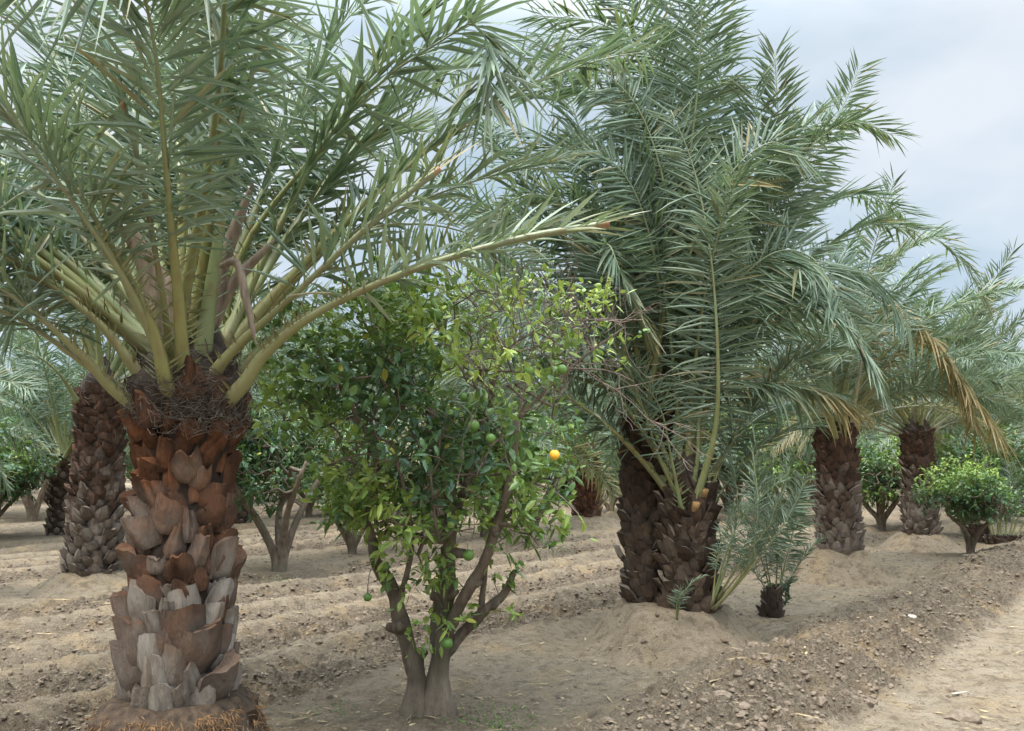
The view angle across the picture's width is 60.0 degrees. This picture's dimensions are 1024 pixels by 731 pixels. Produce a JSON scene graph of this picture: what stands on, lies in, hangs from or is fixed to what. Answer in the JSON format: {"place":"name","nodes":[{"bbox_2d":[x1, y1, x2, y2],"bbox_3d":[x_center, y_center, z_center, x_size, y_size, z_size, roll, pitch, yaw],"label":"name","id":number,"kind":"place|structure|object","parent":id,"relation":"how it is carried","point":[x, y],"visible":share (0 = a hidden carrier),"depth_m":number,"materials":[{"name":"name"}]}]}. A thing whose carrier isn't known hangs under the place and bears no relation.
{"place":"outdoors","nodes":[
{"label":"outdoors","id":0,"kind":"place"},
{"bbox_2d":[0,470,1023,730],"bbox_3d":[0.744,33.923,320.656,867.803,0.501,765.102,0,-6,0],"label":"ground","id":1,"kind":"structure","parent":0,"point":[24,542],"depth_m":7.13,"materials":[{"name":"soil"}]},
{"bbox_2d":[0,416,32,479],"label":"orange tree","id":2,"kind":"object","parent":1,"relation":"on","point":[4,449],"visible":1,"depth_m":9.52,"materials":[{"name":"green plant"}]},
{"bbox_2d":[1,428,46,503],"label":"orange tree","id":3,"kind":"object","parent":1,"relation":"on","point":[39,481],"visible":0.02,"depth_m":17.27,"materials":[{"name":"green plant"}]},
{"bbox_2d":[0,334,60,500],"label":"date palm","id":4,"kind":"object","parent":1,"relation":"on","point":[11,438],"visible":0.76,"depth_m":14.39,"materials":[{"name":"green plant"}]},
{"bbox_2d":[0,436,61,516],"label":"orange tree","id":5,"kind":"object","parent":1,"relation":"on","point":[31,472],"visible":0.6,"depth_m":16.02,"materials":[{"name":"green plant"}]},
{"bbox_2d":[0,396,72,521],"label":"orange tree","id":6,"kind":"object","parent":1,"relation":"on","point":[32,510],"visible":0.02,"depth_m":20.70,"materials":[{"name":"green plant"}]},
{"bbox_2d":[0,350,82,436],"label":"date palm","id":7,"kind":"object","parent":1,"relation":"on","point":[5,398],"visible":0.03,"depth_m":22.37,"materials":[{"name":"green plant"}]},
{"bbox_2d":[3,346,126,500],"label":"date palm","id":8,"kind":"object","parent":1,"relation":"on","point":[44,477],"visible":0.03,"depth_m":29.60,"materials":[{"name":"green plant"}]},
{"bbox_2d":[0,298,136,535],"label":"date palm","id":9,"kind":"object","parent":1,"relation":"on","point":[51,408],"visible":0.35,"depth_m":16.88,"materials":[{"name":"green plant"}]},
{"bbox_2d":[38,340,125,490],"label":"date palm","id":10,"kind":"object","parent":1,"relation":"on","point":[73,381],"depth_m":24.36,"materials":[{"name":"green plant"}]},
{"bbox_2d":[123,446,132,478],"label":"orange tree","id":11,"kind":"object","parent":1,"relation":"on","point":[128,474],"depth_m":18.23,"materials":[{"name":"green plant"}]},
{"bbox_2d":[0,142,349,576],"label":"date palm","id":12,"kind":"object","parent":1,"relation":"on","point":[93,528],"visible":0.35,"depth_m":10.32,"materials":[{"name":"plant"}]},
{"bbox_2d":[72,325,366,523],"bbox_3d":[-6.274,1.104,19.846,7.077,5.350,6.845,0,-6,0],"label":"date palm","id":13,"kind":"object","parent":1,"relation":"on","point":[241,517],"visible":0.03,"depth_m":19.39,"materials":[{"name":"green plant"}]},
{"bbox_2d":[234,382,360,571],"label":"orange tree","id":14,"kind":"object","parent":1,"relation":"on","point":[263,453],"visible":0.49,"depth_m":11.62,"materials":[{"name":"green plant"}]},
{"bbox_2d":[276,317,325,499],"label":"date palm","id":15,"kind":"object","parent":1,"relation":"on","point":[279,498],"visible":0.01,"depth_m":30.50,"materials":[{"name":"green plant"}]},
{"bbox_2d":[261,435,350,516],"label":"orange tree","id":16,"kind":"object","parent":1,"relation":"on","point":[308,510],"visible":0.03,"depth_m":21.46,"materials":[{"name":"green plant"}]},
{"bbox_2d":[266,315,407,514],"bbox_3d":[-4.221,1.304,22.439,6.313,5.456,5.889,0,-6,0],"label":"date palm","id":17,"kind":"object","parent":1,"relation":"on","point":[338,417],"visible":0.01,"depth_m":22.05,"materials":[{"name":"green plant"}]},
{"bbox_2d":[0,0,683,730],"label":"date palm","id":18,"kind":"object","parent":1,"relation":"on","point":[180,192],"visible":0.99,"depth_m":4.00,"materials":[{"name":"green plant"}]},
{"bbox_2d":[280,427,424,554],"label":"orange tree","id":19,"kind":"object","parent":1,"relation":"on","point":[351,540],"visible":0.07,"depth_m":13.49,"materials":[{"name":"green plant"}]},
{"bbox_2d":[243,274,475,473],"bbox_3d":[-4.483,0.848,23.465,8.302,6.600,7.668,0,-6,0],"label":"date palm","id":20,"kind":"object","parent":1,"relation":"on","point":[319,320],"visible":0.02,"depth_m":22.52,"materials":[{"name":"green plant"}]},
{"bbox_2d":[384,440,417,487],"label":"orange tree","id":21,"kind":"object","parent":1,"relation":"on","point":[400,446],"visible":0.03,"depth_m":24.11,"materials":[{"name":"green plant"}]},
{"bbox_2d":[263,575,569,730],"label":"weeds","id":22,"kind":"object","parent":1,"relation":"on","point":[500,722],"visible":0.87,"depth_m":5.09,"materials":[{"name":"green plant"}]},
{"bbox_2d":[252,200,621,543],"bbox_3d":[-1.212,0.062,15.243,6.586,6.496,6.938,4,-7,-31],"label":"date palm","id":23,"kind":"object","parent":1,"relation":"on","point":[458,389],"visible":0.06,"depth_m":15.57,"materials":[{"name":"green plant"}]},
{"bbox_2d":[248,230,716,720],"bbox_3d":[-0.290,0.670,5.171,2.731,3.038,2.141,0,-6,0],"label":"orange tree","id":24,"kind":"object","parent":1,"relation":"on","point":[360,500],"visible":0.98,"depth_m":4.99,"materials":[{"name":"green plant"}]},
{"bbox_2d":[420,417,550,537],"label":"orange tree","id":25,"kind":"object","parent":1,"relation":"on","point":[460,481],"visible":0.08,"depth_m":15.99,"materials":[{"name":"green plant"}]},
{"bbox_2d":[0,531,1023,730],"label":"soil clods","id":26,"kind":"object","parent":1,"relation":"on","point":[821,701],"visible":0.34,"depth_m":6.70,"materials":[{"name":"brown soil"}]},
{"bbox_2d":[0,558,1023,730],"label":"straw litter","id":27,"kind":"object","parent":1,"relation":"on","point":[411,724],"visible":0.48,"depth_m":5.89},
{"bbox_2d":[472,375,599,503],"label":"date palm","id":28,"kind":"object","parent":1,"relation":"on","point":[528,422],"visible":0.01,"depth_m":26.96,"materials":[{"name":"green plant"}]},
{"bbox_2d":[494,409,600,524],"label":"orange tree","id":29,"kind":"object","parent":1,"relation":"on","point":[580,441],"visible":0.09,"depth_m":18.07,"materials":[{"name":"green plant"}]},
{"bbox_2d":[543,428,569,493],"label":"orange tree","id":30,"kind":"object","parent":1,"relation":"on","point":[557,478],"visible":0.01,"depth_m":29.54,"materials":[{"name":"green plant"}]},
{"bbox_2d":[533,359,620,495],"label":"date palm","id":31,"kind":"object","parent":1,"relation":"on","point":[565,483],"visible":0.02,"depth_m":30.12,"materials":[{"name":"green plant"}]},
{"bbox_2d":[562,433,620,511],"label":"orange tree","id":32,"kind":"object","parent":1,"relation":"on","point":[607,507],"visible":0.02,"depth_m":23.67,"materials":[{"name":"green plant"}]},
{"bbox_2d":[507,353,676,516],"bbox_3d":[1.619,1.464,19.728,4.346,4.201,4.449,4,-7,-37],"label":"date palm","id":33,"kind":"object","parent":1,"relation":"on","point":[584,503],"visible":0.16,"depth_m":19.24,"materials":[{"name":"green plant"}]},
{"bbox_2d":[349,67,868,613],"bbox_3d":[1.172,-0.092,7.865,3.630,4.785,4.161,-4,-7,32],"label":"date palm","id":34,"kind":"object","parent":1,"relation":"on","point":[687,505],"visible":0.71,"depth_m":7.15,"materials":[{"name":"green plant"}]},
{"bbox_2d":[703,422,823,609],"bbox_3d":[1.977,1.171,7.149,0.828,1.579,1.051,-4,-7,36],"label":"palm offshoot","id":35,"kind":"object","parent":34,"relation":"attached to","point":[763,531],"visible":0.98,"depth_m":7.11,"materials":[{"name":"green plant"}]},
{"bbox_2d":[596,359,675,495],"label":"date palm","id":36,"kind":"object","parent":1,"relation":"on","point":[609,451],"visible":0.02,"depth_m":32.85,"materials":[{"name":"green plant"}]},
{"bbox_2d":[601,441,672,494],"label":"orange tree","id":37,"kind":"object","parent":1,"relation":"on","point":[606,471],"visible":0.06,"depth_m":21.13,"materials":[{"name":"green plant"}]},
{"bbox_2d":[341,0,953,602],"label":"date palm","id":38,"kind":"object","parent":1,"relation":"on","point":[637,510],"visible":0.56,"depth_m":7.42,"materials":[{"name":"green plant"}]},
{"bbox_2d":[667,574,708,619],"bbox_3d":[1.370,1.793,6.871,0.348,0.381,0.215,-3,-7,30],"label":"palm offshoot","id":39,"kind":"object","parent":1,"relation":"on","point":[677,596],"visible":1,"depth_m":6.89,"materials":[{"name":"green plant"}]},
{"bbox_2d":[594,365,805,488],"bbox_3d":[4.475,1.483,23.019,5.389,5.167,6.036,5,-8,-41],"label":"date palm","id":40,"kind":"object","parent":1,"relation":"on","point":[716,448],"visible":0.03,"depth_m":22.13,"materials":[{"name":"green plant"}]},
{"bbox_2d":[713,690,732,698],"bbox_3d":[1.168,1.844,4.954,0.136,0.062,0.101,0,-6,0],"label":"soil clod","id":41,"kind":"object","parent":1,"relation":"on","point":[726,694],"visible":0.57,"depth_m":4.93,"materials":[{"name":"beige soil"}]},
{"bbox_2d":[703,412,764,511],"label":"orange tree","id":42,"kind":"object","parent":1,"relation":"on","point":[728,489],"visible":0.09,"depth_m":23.59,"materials":[{"name":"green plant"}]},
{"bbox_2d":[717,456,776,503],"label":"orange tree","id":43,"kind":"object","parent":1,"relation":"on","point":[739,490],"visible":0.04,"depth_m":24.24,"materials":[{"name":"green plant"}]},
{"bbox_2d":[722,473,830,617],"bbox_3d":[2.459,1.803,8.457,1.149,1.643,0.461,0,-6,0],"label":"palm offshoot","id":44,"kind":"object","parent":1,"relation":"on","point":[772,601],"visible":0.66,"depth_m":8.43,"materials":[{"name":"green plant"}]},
{"bbox_2d":[707,345,849,505],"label":"date palm","id":45,"kind":"object","parent":1,"relation":"on","point":[774,416],"visible":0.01,"depth_m":26.41,"materials":[{"name":"green plant"}]},
{"bbox_2d":[752,431,807,502],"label":"orange tree","id":46,"kind":"object","parent":1,"relation":"on","point":[775,475],"visible":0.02,"depth_m":26.01,"materials":[{"name":"green plant"}]},
{"bbox_2d":[716,397,862,519],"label":"orange tree","id":47,"kind":"object","parent":1,"relation":"on","point":[799,468],"visible":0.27,"depth_m":20.27,"materials":[{"name":"green plant"}]},
{"bbox_2d":[780,453,814,489],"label":"orange tree","id":48,"kind":"object","parent":1,"relation":"on","point":[791,483],"visible":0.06,"depth_m":27.78,"materials":[{"name":"green plant"}]},
{"bbox_2d":[756,359,900,467],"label":"date palm","id":49,"kind":"object","parent":1,"relation":"on","point":[867,435],"visible":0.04,"depth_m":28.34,"materials":[{"name":"green plant"}]},
{"bbox_2d":[672,162,1023,554],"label":"date palm","id":50,"kind":"object","parent":1,"relation":"on","point":[838,504],"visible":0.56,"depth_m":11.18,"materials":[{"name":"green plant"}]},
{"bbox_2d":[794,414,930,447],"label":"date palm","id":51,"kind":"object","parent":1,"relation":"on","point":[875,432],"depth_m":32.91,"materials":[{"name":"green plant"}]},
{"bbox_2d":[855,432,893,495],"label":"orange tree","id":52,"kind":"object","parent":1,"relation":"on","point":[869,447],"visible":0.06,"depth_m":32.83,"materials":[{"name":"green plant"}]},
{"bbox_2d":[858,432,903,530],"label":"orange tree","id":53,"kind":"object","parent":1,"relation":"on","point":[882,481],"visible":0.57,"depth_m":18.53,"materials":[{"name":"green plant"}]},
{"bbox_2d":[748,235,1023,535],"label":"date palm","id":54,"kind":"object","parent":1,"relation":"on","point":[917,435],"visible":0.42,"depth_m":14.71,"materials":[{"name":"green plant"}]},
{"bbox_2d":[863,286,1023,520],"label":"date palm","id":55,"kind":"object","parent":1,"relation":"on","point":[988,364],"visible":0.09,"depth_m":17.97,"materials":[{"name":"green plant"}]},
{"bbox_2d":[892,423,1023,527],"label":"orange tree","id":56,"kind":"object","parent":1,"relation":"on","point":[979,455],"visible":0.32,"depth_m":16.40,"materials":[{"name":"green plant"}]},
{"bbox_2d":[943,709,982,723],"bbox_3d":[2.616,2.040,5.136,0.181,0.086,0.160,4,-7,-35],"label":"soil clod","id":57,"kind":"object","parent":1,"relation":"on","point":[961,715],"visible":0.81,"depth_m":5.10,"materials":[{"name":"beige soil"}]},
{"bbox_2d":[951,691,975,694],"bbox_3d":[2.869,2.083,5.636,0.156,0.023,0.028,0,-6,0],"label":"fallen stick","id":58,"kind":"object","parent":1,"relation":"on","point":[962,692],"visible":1,"depth_m":5.63,"materials":[{"name":"white wood"}]},
{"bbox_2d":[907,320,1023,516],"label":"date palm","id":59,"kind":"object","parent":1,"relation":"on","point":[1012,331],"visible":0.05,"depth_m":21.64,"materials":[{"name":"green plant"}]},
{"bbox_2d":[910,452,1023,553],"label":"orange tree","id":60,"kind":"object","parent":1,"relation":"on","point":[963,483],"visible":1,"depth_m":12.98,"materials":[{"name":"green plant"}]},
{"bbox_2d":[931,335,1019,447],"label":"date palm","id":61,"kind":"object","parent":1,"relation":"on","point":[1003,366],"depth_m":25.72,"materials":[{"name":"green plant"}]},
{"bbox_2d":[966,523,990,542],"bbox_3d":[8.090,3.041,15.387,0.427,0.602,0.418,-3,-6,25],"label":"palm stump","id":62,"kind":"object","parent":1,"relation":"on","point":[972,529],"visible":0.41,"depth_m":15.29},
{"bbox_2d":[957,461,1023,544],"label":"palm offshoot","id":63,"kind":"object","parent":1,"relation":"on","point":[991,538],"visible":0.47,"depth_m":14.97,"materials":[{"name":"green plant"}]},
{"bbox_2d":[995,450,1023,521],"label":"orange tree","id":64,"kind":"object","parent":1,"relation":"on","point":[1013,490],"visible":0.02,"depth_m":20.04,"materials":[{"name":"green plant"}]},
{"bbox_2d":[0,0,1023,400],"label":"sky","id":65,"kind":"structure","parent":0,"point":[953,69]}
]}

